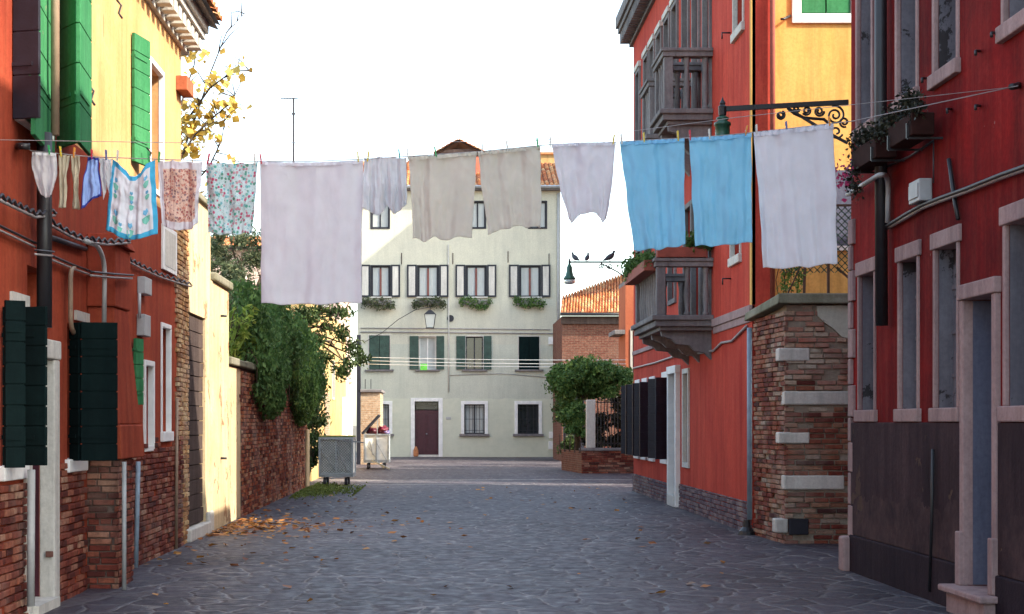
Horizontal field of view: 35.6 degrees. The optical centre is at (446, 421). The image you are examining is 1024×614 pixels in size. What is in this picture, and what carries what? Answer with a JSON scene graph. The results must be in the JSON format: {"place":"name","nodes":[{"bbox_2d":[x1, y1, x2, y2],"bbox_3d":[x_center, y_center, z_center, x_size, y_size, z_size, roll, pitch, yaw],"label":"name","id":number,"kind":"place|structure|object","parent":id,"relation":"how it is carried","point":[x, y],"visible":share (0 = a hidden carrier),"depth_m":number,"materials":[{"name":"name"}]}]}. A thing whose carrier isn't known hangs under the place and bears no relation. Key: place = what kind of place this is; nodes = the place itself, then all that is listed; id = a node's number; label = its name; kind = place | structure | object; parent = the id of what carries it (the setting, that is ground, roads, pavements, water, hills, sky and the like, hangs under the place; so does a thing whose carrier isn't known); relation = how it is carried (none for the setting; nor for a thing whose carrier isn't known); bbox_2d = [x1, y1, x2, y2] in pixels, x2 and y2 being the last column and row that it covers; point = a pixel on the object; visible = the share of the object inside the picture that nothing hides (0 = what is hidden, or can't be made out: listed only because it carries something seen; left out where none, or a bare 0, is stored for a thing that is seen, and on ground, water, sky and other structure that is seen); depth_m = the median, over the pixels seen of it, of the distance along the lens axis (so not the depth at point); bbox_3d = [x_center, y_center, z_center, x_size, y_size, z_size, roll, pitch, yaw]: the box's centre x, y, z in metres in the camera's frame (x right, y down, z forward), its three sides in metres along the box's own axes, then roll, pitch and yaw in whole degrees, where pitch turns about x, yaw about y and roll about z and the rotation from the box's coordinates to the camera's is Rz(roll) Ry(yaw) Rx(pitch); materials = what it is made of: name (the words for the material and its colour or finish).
{"place":"outdoors","nodes":[
{"label":"outdoors","id":0,"kind":"place"},
{"bbox_2d":[353,426,356,454],"bbox_3d":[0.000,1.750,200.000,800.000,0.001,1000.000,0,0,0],"label":"ground","id":1,"kind":"structure","parent":0,"point":[354,430],"depth_m":263.38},
{"bbox_2d":[210,236,350,434],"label":"house","id":2,"kind":"structure","parent":1,"relation":"on","point":[344,305],"depth_m":67.05,"materials":[{"name":"white paint"}]},
{"bbox_2d":[181,0,633,425],"label":"sky","id":3,"kind":"structure","parent":0,"point":[428,74],"materials":[{"name":"white"}]},
{"bbox_2d":[44,455,952,613],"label":"pavement","id":4,"kind":"structure","parent":0,"point":[535,554],"depth_m":19.97,"materials":[{"name":"stone"}]},
{"bbox_2d":[0,0,222,613],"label":"orange house","id":5,"kind":"structure","parent":4,"relation":"on","point":[91,403],"depth_m":15.77,"materials":[{"name":"paint"}]},
{"bbox_2d":[0,465,29,481],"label":"window","id":6,"kind":"structure","parent":5,"relation":"in","point":[6,474],"depth_m":13.58,"materials":[{"name":"white stone"}]},
{"bbox_2d":[24,339,60,613],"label":"door","id":7,"kind":"structure","parent":5,"relation":"in","point":[49,599],"depth_m":15.05,"materials":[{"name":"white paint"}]},
{"bbox_2d":[65,458,87,472],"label":"window","id":8,"kind":"structure","parent":5,"relation":"in","point":[73,466],"depth_m":15.93,"materials":[{"name":"white stone"}]},
{"bbox_2d":[143,360,154,451],"bbox_3d":[-3.758,-0.200,20.000,0.084,1.140,0.640,0,0,0],"label":"window","id":9,"kind":"structure","parent":5,"relation":"in","point":[147,363],"depth_m":20.25,"materials":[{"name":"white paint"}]},
{"bbox_2d":[149,56,164,197],"bbox_3d":[-3.763,-3.775,20.575,0.074,1.690,0.990,0,0,0],"label":"window","id":10,"kind":"structure","parent":5,"relation":"in","point":[156,68],"depth_m":21.00,"materials":[{"name":"white stone"}]},
{"bbox_2d":[160,322,173,441],"bbox_3d":[-3.880,-0.525,21.250,0.360,1.570,0.760,0,0,0],"label":"window","id":11,"kind":"structure","parent":5,"relation":"in","point":[164,436],"depth_m":21.55,"materials":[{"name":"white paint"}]},
{"bbox_2d":[181,192,213,543],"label":"gateway wall","id":12,"kind":"structure","parent":4,"relation":"on","point":[198,518],"depth_m":24.07,"materials":[{"name":"paint"}]},
{"bbox_2d":[181,3,256,196],"bbox_3d":[-4.714,-2.801,27.425,2.912,9.108,1.072,0,0,0],"label":"autumn tree","id":13,"kind":"object","parent":4,"relation":"on","point":[190,132],"visible":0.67,"depth_m":27.44,"materials":[{"name":"yellow plant"}]},
{"bbox_2d":[210,272,232,529],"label":"plaster pillar","id":14,"kind":"structure","parent":4,"relation":"on","point":[221,287],"depth_m":26.16,"materials":[{"name":"paint"}]},
{"bbox_2d":[210,226,260,311],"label":"olive tree","id":15,"kind":"object","parent":4,"relation":"on","point":[229,271],"visible":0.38,"depth_m":43.67,"materials":[{"name":"green plant"}]},
{"bbox_2d":[229,357,309,521],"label":"brick wall","id":16,"kind":"structure","parent":4,"relation":"on","point":[269,461],"depth_m":31.54,"materials":[{"name":"brick"}]},
{"bbox_2d":[229,301,259,359],"bbox_3d":[-3.961,-1.609,30.140,0.885,1.355,2.276,0,0,0],"label":"lime shrub","id":17,"kind":"object","parent":16,"relation":"on","point":[236,342],"visible":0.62,"depth_m":29.82,"materials":[{"name":"green plant"}]},
{"bbox_2d":[229,278,328,427],"bbox_3d":[-3.794,-0.551,36.850,1.304,4.608,12.995,0,0,0],"label":"ivy","id":18,"kind":"object","parent":16,"relation":"attached to","point":[284,356],"visible":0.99,"depth_m":33.14,"materials":[{"name":"green plant"}]},
{"bbox_2d":[307,401,322,472],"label":"laurel shrub","id":19,"kind":"object","parent":4,"relation":"on","point":[315,421],"visible":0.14,"depth_m":44.45,"materials":[{"name":"green plant"}]},
{"bbox_2d":[286,304,347,480],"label":"yellow house","id":20,"kind":"structure","parent":4,"relation":"on","point":[337,407],"depth_m":56.14,"materials":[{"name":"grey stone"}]},
{"bbox_2d":[342,397,347,434],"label":"door","id":21,"kind":"structure","parent":20,"relation":"in","point":[344,399],"depth_m":60.33,"materials":[{"name":"white paint"}]},
{"bbox_2d":[289,480,368,499],"bbox_3d":[-2.901,1.710,40.679,1.471,0.125,11.680,0,0,0],"label":"moss","id":22,"kind":"object","parent":4,"relation":"on","point":[318,489],"visible":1,"depth_m":39.46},
{"bbox_2d":[291,302,371,446],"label":"trailing tree","id":23,"kind":"object","parent":4,"relation":"on","point":[312,314],"visible":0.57,"depth_m":45.66,"materials":[{"name":"green plant"}]},
{"bbox_2d":[319,435,363,484],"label":"rubbish cart","id":24,"kind":"object","parent":4,"relation":"on","point":[337,456],"visible":0.97,"depth_m":43.43,"materials":[{"name":"metal"}]},
{"bbox_2d":[346,379,352,434],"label":"gate post","id":25,"kind":"object","parent":4,"relation":"on","point":[350,381],"visible":0.29,"depth_m":62.55,"materials":[{"name":"white paint"}]},
{"bbox_2d":[357,335,360,464],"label":"pole","id":26,"kind":"object","parent":4,"relation":"on","point":[358,413],"visible":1,"depth_m":64.90,"materials":[{"name":"grey metal"}]},
{"bbox_2d":[359,379,384,464],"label":"brick shed","id":27,"kind":"structure","parent":4,"relation":"on","point":[371,404],"depth_m":65.00,"materials":[{"name":"brown brick"}]},
{"bbox_2d":[361,414,389,469],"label":"rubbish cart","id":28,"kind":"object","parent":4,"relation":"on","point":[376,448],"visible":0.97,"depth_m":58.53,"materials":[{"name":"metal"}]},
{"bbox_2d":[144,487,725,603],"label":"fallen leaves","id":29,"kind":"object","parent":4,"relation":"on","point":[232,525],"visible":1,"depth_m":25.56,"materials":[{"name":"brown plant"}]},
{"bbox_2d":[357,139,559,456],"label":"town house","id":30,"kind":"structure","parent":4,"relation":"on","point":[460,408],"depth_m":79.00,"materials":[{"name":"white paint"}]},
{"bbox_2d":[361,296,396,310],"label":"flower box","id":31,"kind":"object","parent":30,"relation":"attached to","point":[379,303],"visible":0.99,"depth_m":78.66,"materials":[{"name":"green plant"}]},
{"bbox_2d":[370,206,389,228],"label":"window","id":32,"kind":"structure","parent":30,"relation":"in","point":[382,221],"depth_m":79.15,"materials":[{"name":"white glass"}]},
{"bbox_2d":[370,265,391,297],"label":"window","id":33,"kind":"structure","parent":30,"relation":"in","point":[374,269],"depth_m":79.13,"materials":[{"name":"white glass"}]},
{"bbox_2d":[383,401,393,435],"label":"window","id":34,"kind":"structure","parent":30,"relation":"in","point":[387,405],"depth_m":79.18,"materials":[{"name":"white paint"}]},
{"bbox_2d":[411,398,442,456],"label":"door","id":35,"kind":"structure","parent":30,"relation":"in","point":[426,425],"depth_m":79.18,"materials":[{"name":"red paint"}]},
{"bbox_2d":[415,336,439,370],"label":"window","id":36,"kind":"structure","parent":30,"relation":"in","point":[427,345],"depth_m":79.24,"materials":[{"name":"white paint"}]},
{"bbox_2d":[416,265,438,297],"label":"window","id":37,"kind":"structure","parent":30,"relation":"in","point":[421,269],"depth_m":79.13,"materials":[{"name":"white glass"}]},
{"bbox_2d":[411,295,446,310],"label":"flower box","id":38,"kind":"object","parent":30,"relation":"attached to","point":[425,301],"visible":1,"depth_m":78.66,"materials":[{"name":"green plant"}]},
{"bbox_2d":[459,401,489,435],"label":"window","id":39,"kind":"structure","parent":30,"relation":"in","point":[474,414],"depth_m":79.18,"materials":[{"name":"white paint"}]},
{"bbox_2d":[462,336,486,370],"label":"window","id":40,"kind":"structure","parent":30,"relation":"in","point":[474,345],"depth_m":79.26,"materials":[{"name":"grey paint"}]},
{"bbox_2d":[458,294,492,310],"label":"flower box","id":41,"kind":"object","parent":30,"relation":"attached to","point":[480,304],"visible":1,"depth_m":78.66,"materials":[{"name":"green plant"}]},
{"bbox_2d":[464,265,487,297],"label":"window","id":42,"kind":"structure","parent":30,"relation":"in","point":[469,269],"depth_m":79.13,"materials":[{"name":"white glass"}]},
{"bbox_2d":[472,201,485,228],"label":"window","id":43,"kind":"structure","parent":30,"relation":"in","point":[479,215],"depth_m":79.15,"materials":[{"name":"white glass"}]},
{"bbox_2d":[513,401,543,435],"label":"window","id":44,"kind":"structure","parent":30,"relation":"in","point":[527,414],"depth_m":79.17,"materials":[{"name":"white stone"}]},
{"bbox_2d":[512,296,546,310],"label":"flower box","id":45,"kind":"object","parent":30,"relation":"attached to","point":[532,302],"visible":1,"depth_m":78.65,"materials":[{"name":"green plant"}]},
{"bbox_2d":[519,265,541,297],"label":"window","id":46,"kind":"structure","parent":30,"relation":"in","point":[523,269],"depth_m":79.13,"materials":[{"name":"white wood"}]},
{"bbox_2d":[550,394,576,454],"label":"garden shrub","id":47,"kind":"object","parent":4,"relation":"on","point":[567,441],"visible":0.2,"depth_m":63.63,"materials":[{"name":"green plant"}]},
{"bbox_2d":[541,354,633,450],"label":"tree","id":48,"kind":"object","parent":4,"relation":"on","point":[575,383],"visible":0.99,"depth_m":54.96,"materials":[{"name":"green plant"}]},
{"bbox_2d":[561,400,633,473],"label":"wall","id":49,"kind":"structure","parent":4,"relation":"on","point":[590,458],"depth_m":53.80,"materials":[{"name":"red brick"}]},
{"bbox_2d":[596,398,620,447],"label":"iron railing","id":50,"kind":"object","parent":49,"relation":"on","point":[607,402],"visible":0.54,"depth_m":53.94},
{"bbox_2d":[581,390,620,447],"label":"hedge","id":51,"kind":"object","parent":4,"relation":"on","point":[609,424],"visible":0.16,"depth_m":56.46,"materials":[{"name":"green plant"}]},
{"bbox_2d":[738,293,850,543],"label":"garden wall","id":52,"kind":"structure","parent":4,"relation":"on","point":[800,417],"depth_m":22.73,"materials":[{"name":"brick"}]},
{"bbox_2d":[776,266,810,293],"bbox_3d":[5.008,-2.055,23.001,0.518,0.594,0.184,0,0,0],"label":"climbing plant","id":53,"kind":"object","parent":52,"relation":"on","point":[789,274],"visible":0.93,"depth_m":23.00,"materials":[{"name":"green plant"}]},
{"bbox_2d":[779,204,850,292],"bbox_3d":[5.497,-2.475,22.954,1.442,1.352,0.042,0,0,0],"label":"net fence","id":54,"kind":"object","parent":52,"relation":"on","point":[827,265],"visible":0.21,"depth_m":22.94,"materials":[{"name":"black metal"}]},
{"bbox_2d":[775,0,850,295],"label":"yellow house","id":55,"kind":"structure","parent":4,"relation":"on","point":[812,50],"depth_m":25.20,"materials":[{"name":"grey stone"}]},
{"bbox_2d":[792,0,850,23],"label":"window","id":56,"kind":"structure","parent":55,"relation":"in","point":[798,17],"depth_m":25.16,"materials":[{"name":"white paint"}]},
{"bbox_2d":[836,170,850,245],"bbox_3d":[6.425,-3.380,25.195,0.950,1.197,0.050,0,0,0],"label":"terrace door","id":57,"kind":"structure","parent":55,"relation":"in","point":[841,192],"depth_m":25.17,"materials":[{"name":"grey metal"}]},
{"bbox_2d":[553,275,624,460],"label":"brick house","id":58,"kind":"structure","parent":0,"point":[586,324],"depth_m":70.00,"materials":[{"name":"orange brick"}]},
{"bbox_2d":[609,282,633,431],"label":"orange house","id":59,"kind":"structure","parent":0,"point":[624,333],"depth_m":57.00,"materials":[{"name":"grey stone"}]},
{"bbox_2d":[616,0,774,532],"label":"red house","id":60,"kind":"structure","parent":0,"point":[684,419],"depth_m":28.37,"materials":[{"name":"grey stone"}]},
{"bbox_2d":[563,258,623,283],"bbox_3d":[3.815,-3.772,39.800,1.809,0.668,0.312,0,0,0],"label":"street lamp","id":61,"kind":"object","parent":60,"relation":"attached to","point":[569,278],"visible":0.98,"depth_m":39.78,"materials":[{"name":"green metal"}]},
{"bbox_2d":[616,249,655,284],"bbox_3d":[3.611,-2.955,29.985,0.736,0.510,3.464,0,0,0],"label":"planter","id":62,"kind":"object","parent":60,"relation":"on","point":[638,268],"visible":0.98,"depth_m":29.42,"materials":[{"name":"ceramic"}]},
{"bbox_2d":[634,61,640,139],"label":"window","id":63,"kind":"structure","parent":60,"relation":"in","point":[637,69],"depth_m":38.84,"materials":[{"name":"grey"}]},
{"bbox_2d":[647,33,654,77],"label":"window","id":64,"kind":"structure","parent":60,"relation":"in","point":[651,43],"depth_m":36.60,"materials":[{"name":"white stone"}]},
{"bbox_2d":[654,20,662,57],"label":"window","id":65,"kind":"structure","parent":60,"relation":"in","point":[658,31],"depth_m":35.21,"materials":[{"name":"white stone"}]},
{"bbox_2d":[661,5,669,46],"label":"window","id":66,"kind":"structure","parent":60,"relation":"in","point":[665,18],"depth_m":34.10,"materials":[{"name":"white stone"}]},
{"bbox_2d":[667,268,676,305],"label":"window","id":67,"kind":"structure","parent":60,"relation":"in","point":[670,301],"depth_m":33.62,"materials":[{"name":"grey stone"}]},
{"bbox_2d":[666,365,679,507],"bbox_3d":[4.810,0.290,32.800,0.420,2.880,1.280,0,0,0],"label":"door","id":68,"kind":"structure","parent":60,"relation":"in","point":[672,372],"depth_m":32.79,"materials":[{"name":"white stone"}]},
{"bbox_2d":[669,0,678,107],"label":"window","id":69,"kind":"structure","parent":60,"relation":"in","point":[673,4],"depth_m":33.13,"materials":[{"name":"white stone"}]},
{"bbox_2d":[656,230,712,257],"bbox_3d":[4.240,-3.165,28.233,1.191,0.510,0.610,0,0,0],"label":"planter","id":70,"kind":"object","parent":60,"relation":"on","point":[690,250],"visible":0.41,"depth_m":28.12,"materials":[{"name":"ceramic"}]},
{"bbox_2d":[681,0,689,107],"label":"window","id":71,"kind":"structure","parent":60,"relation":"in","point":[685,4],"depth_m":31.63,"materials":[{"name":"white stone"}]},
{"bbox_2d":[682,368,689,467],"bbox_3d":[4.723,-0.075,31.300,0.094,1.950,0.800,0,0,0],"label":"window","id":72,"kind":"structure","parent":60,"relation":"in","point":[685,372],"depth_m":31.60,"materials":[{"name":"white stone"}]},
{"bbox_2d":[690,199,698,314],"bbox_3d":[4.718,-3.040,30.000,0.104,2.420,1.040,0,0,0],"label":"window","id":73,"kind":"structure","parent":60,"relation":"in","point":[692,270],"depth_m":30.42,"materials":[{"name":"grey wood"}]},
{"bbox_2d":[691,0,700,107],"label":"window","id":74,"kind":"structure","parent":60,"relation":"in","point":[695,4],"depth_m":30.33,"materials":[{"name":"white stone"}]},
{"bbox_2d":[699,250,710,314],"bbox_3d":[4.718,-3.040,28.900,0.104,2.420,1.040,0,0,0],"label":"balcony door","id":75,"kind":"structure","parent":60,"relation":"in","point":[701,309],"depth_m":29.32,"materials":[{"name":"grey wood"}]},
{"bbox_2d":[702,0,711,107],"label":"window","id":76,"kind":"structure","parent":60,"relation":"in","point":[706,4],"depth_m":28.40,"materials":[{"name":"white stone"}]},
{"bbox_2d":[730,0,744,43],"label":"window","id":77,"kind":"structure","parent":60,"relation":"in","point":[737,30],"depth_m":26.06,"materials":[{"name":"white stone"}]},
{"bbox_2d":[839,0,1023,613],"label":"red house","id":78,"kind":"structure","parent":0,"point":[936,368],"depth_m":15.40,"materials":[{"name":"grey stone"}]},
{"bbox_2d":[0,87,1011,142],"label":"clothesline","id":79,"kind":"object","parent":78,"relation":"attached to","point":[485,141],"visible":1,"depth_m":14.15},
{"bbox_2d":[21,85,1017,161],"bbox_3d":[0.490,-2.518,13.767,8.451,0.465,0.914,0,0,4],"label":"clothesline","id":80,"kind":"object","parent":78,"relation":"attached to","point":[515,147],"visible":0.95,"depth_m":14.00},
{"bbox_2d":[31,152,56,197],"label":"underpants","id":81,"kind":"object","parent":80,"relation":"hanging from","point":[44,167],"visible":1,"depth_m":13.99,"materials":[{"name":"white fabric"}]},
{"bbox_2d":[58,154,69,207],"bbox_3d":[-3.364,-2.113,13.979,0.101,0.484,0.087,0,0,0],"label":"stocking","id":82,"kind":"object","parent":80,"relation":"hanging from","point":[63,162],"visible":1,"depth_m":13.98,"materials":[{"name":"beige fabric"}]},
{"bbox_2d":[71,156,79,209],"bbox_3d":[-3.265,-2.109,14.008,0.083,0.483,0.072,0,0,0],"label":"stocking","id":83,"kind":"object","parent":80,"relation":"hanging from","point":[75,164],"visible":1,"depth_m":14.01,"materials":[{"name":"beige fabric"}]},
{"bbox_2d":[81,157,101,208],"bbox_3d":[-3.113,-2.098,13.971,0.174,0.482,0.117,0,0,0],"label":"cloth","id":84,"kind":"object","parent":80,"relation":"hanging from","point":[91,188],"visible":1,"depth_m":13.97,"materials":[{"name":"blue fabric"}]},
{"bbox_2d":[99,158,111,199],"bbox_3d":[-3.003,-2.141,14.005,0.118,0.378,0.070,0,0,0],"label":"hanging cloth","id":85,"kind":"object","parent":80,"relation":"hanging from","point":[105,170],"visible":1,"depth_m":14.00,"materials":[{"name":"white fabric"}]},
{"bbox_2d":[106,159,157,239],"bbox_3d":[-2.769,-1.959,13.985,0.462,0.713,0.092,0,0,0],"label":"kerchief","id":86,"kind":"object","parent":80,"relation":"hanging from","point":[132,213],"visible":1,"depth_m":13.99,"materials":[{"name":"multicoloured fabric"}]},
{"bbox_2d":[158,160,201,230],"bbox_3d":[-2.345,-1.996,14.014,0.391,0.619,0.083,0,0,0],"label":"tea towel","id":87,"kind":"object","parent":80,"relation":"hanging from","point":[180,184],"visible":1,"depth_m":14.01,"materials":[{"name":"pink fabric"}]},
{"bbox_2d":[206,162,257,234],"bbox_3d":[-1.887,-1.967,13.994,0.455,0.647,0.072,0,0,0],"label":"tea towel","id":88,"kind":"object","parent":80,"relation":"hanging from","point":[231,191],"visible":1,"depth_m":14.00,"materials":[{"name":"fabric"}]},
{"bbox_2d":[260,160,362,304],"bbox_3d":[-1.188,-1.662,13.976,0.906,1.278,0.109,0,0,0],"label":"bed sheet","id":89,"kind":"object","parent":80,"relation":"hanging from","point":[311,229],"visible":1,"depth_m":13.98,"materials":[{"name":"white fabric"}]},
{"bbox_2d":[362,156,406,214],"bbox_3d":[-0.543,-2.074,13.998,0.396,0.521,0.129,0,0,0],"label":"undershirt","id":90,"kind":"object","parent":80,"relation":"hanging from","point":[384,180],"visible":1,"depth_m":14.00,"materials":[{"name":"white fabric"}]},
{"bbox_2d":[408,151,476,241],"bbox_3d":[-0.035,-1.979,14.003,0.602,0.795,0.079,0,0,0],"label":"pillowcase","id":91,"kind":"object","parent":80,"relation":"hanging from","point":[442,188],"visible":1,"depth_m":14.00,"materials":[{"name":"fabric"}]},
{"bbox_2d":[478,145,540,234],"bbox_3d":[0.555,-2.038,14.016,0.562,0.786,0.103,0,0,0],"label":"pillowcase","id":92,"kind":"object","parent":80,"relation":"hanging from","point":[510,179],"visible":1,"depth_m":14.02,"materials":[{"name":"fabric"}]},
{"bbox_2d":[552,142,615,222],"bbox_3d":[1.205,-2.104,14.018,0.562,0.705,0.113,0,0,0],"label":"singlet","id":93,"kind":"object","parent":80,"relation":"hanging from","point":[584,170],"visible":1,"depth_m":14.02,"materials":[{"name":"white fabric"}]},
{"bbox_2d":[620,138,684,250],"bbox_3d":[1.810,-1.996,14.000,0.572,0.991,0.082,0,0,0],"label":"towel","id":94,"kind":"object","parent":80,"relation":"hanging from","point":[654,173],"visible":1,"depth_m":13.99,"materials":[{"name":"fabric"}]},
{"bbox_2d":[689,133,751,246],"bbox_3d":[2.413,-2.040,14.011,0.567,0.993,0.093,0,0,0],"label":"towel","id":95,"kind":"object","parent":80,"relation":"hanging from","point":[721,169],"visible":1,"depth_m":14.01,"materials":[{"name":"fabric"}]},
{"bbox_2d":[754,124,836,268],"bbox_3d":[3.060,-1.980,13.969,0.722,1.281,0.113,0,0,0],"label":"bed sheet","id":96,"kind":"object","parent":80,"relation":"hanging from","point":[796,176],"visible":1,"depth_m":13.98,"materials":[{"name":"white fabric"}]},
{"bbox_2d":[714,96,848,143],"bbox_3d":[3.815,-3.323,18.450,1.678,0.896,0.433,0,0,0],"label":"street lamp","id":97,"kind":"object","parent":78,"relation":"attached to","point":[722,127],"visible":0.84,"depth_m":18.43,"materials":[{"name":"black metal"}]},
{"bbox_2d":[851,0,873,142],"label":"window","id":98,"kind":"structure","parent":78,"relation":"in","point":[864,9],"depth_m":18.37,"materials":[{"name":"blue paint"}]},
{"bbox_2d":[854,256,877,421],"bbox_3d":[4.835,-0.915,17.979,0.270,1.830,0.852,0,0,0],"label":"window","id":99,"kind":"structure","parent":78,"relation":"in","point":[866,411],"depth_m":18.29,"materials":[{"name":"stone"}]},
{"bbox_2d":[835,118,904,203],"bbox_3d":[4.473,-2.780,16.992,0.554,0.912,1.347,0,0,0],"label":"flower box","id":100,"kind":"object","parent":78,"relation":"attached to","point":[870,153],"visible":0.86,"depth_m":16.98,"materials":[{"name":"black metal"}]},
{"bbox_2d":[890,0,919,114],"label":"window","id":101,"kind":"structure","parent":78,"relation":"in","point":[906,11],"depth_m":16.75,"materials":[{"name":"blue paint"}]},
{"bbox_2d":[893,239,920,421],"bbox_3d":[4.835,-0.915,16.355,0.270,1.830,0.843,0,0,0],"label":"window","id":102,"kind":"structure","parent":78,"relation":"in","point":[908,272],"depth_m":16.66,"materials":[{"name":"glass"}]},
{"bbox_2d":[875,85,942,150],"bbox_3d":[4.526,-2.967,15.633,0.449,0.519,1.174,0,0,0],"label":"flower box","id":103,"kind":"object","parent":78,"relation":"attached to","point":[911,128],"visible":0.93,"depth_m":15.39,"materials":[{"name":"black metal"}]},
{"bbox_2d":[927,0,960,90],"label":"window","id":104,"kind":"structure","parent":78,"relation":"in","point":[946,59],"depth_m":15.46,"materials":[{"name":"white stone"}]},
{"bbox_2d":[928,224,961,421],"bbox_3d":[4.835,-0.915,15.121,0.270,1.830,0.873,0,0,0],"label":"window","id":105,"kind":"structure","parent":78,"relation":"in","point":[944,244],"depth_m":15.44,"materials":[{"name":"stone"}]},
{"bbox_2d":[938,276,1001,613],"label":"door","id":106,"kind":"structure","parent":78,"relation":"in","point":[976,540],"depth_m":14.49,"materials":[{"name":"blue stone"}]},
{"bbox_2d":[995,0,1023,43],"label":"window","id":107,"kind":"structure","parent":78,"relation":"in","point":[1012,11],"depth_m":13.49,"materials":[{"name":"white stone"}]},
{"bbox_2d":[997,199,1023,421],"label":"window","id":108,"kind":"structure","parent":78,"relation":"in","point":[1012,214],"depth_m":13.50,"materials":[{"name":"glass"}]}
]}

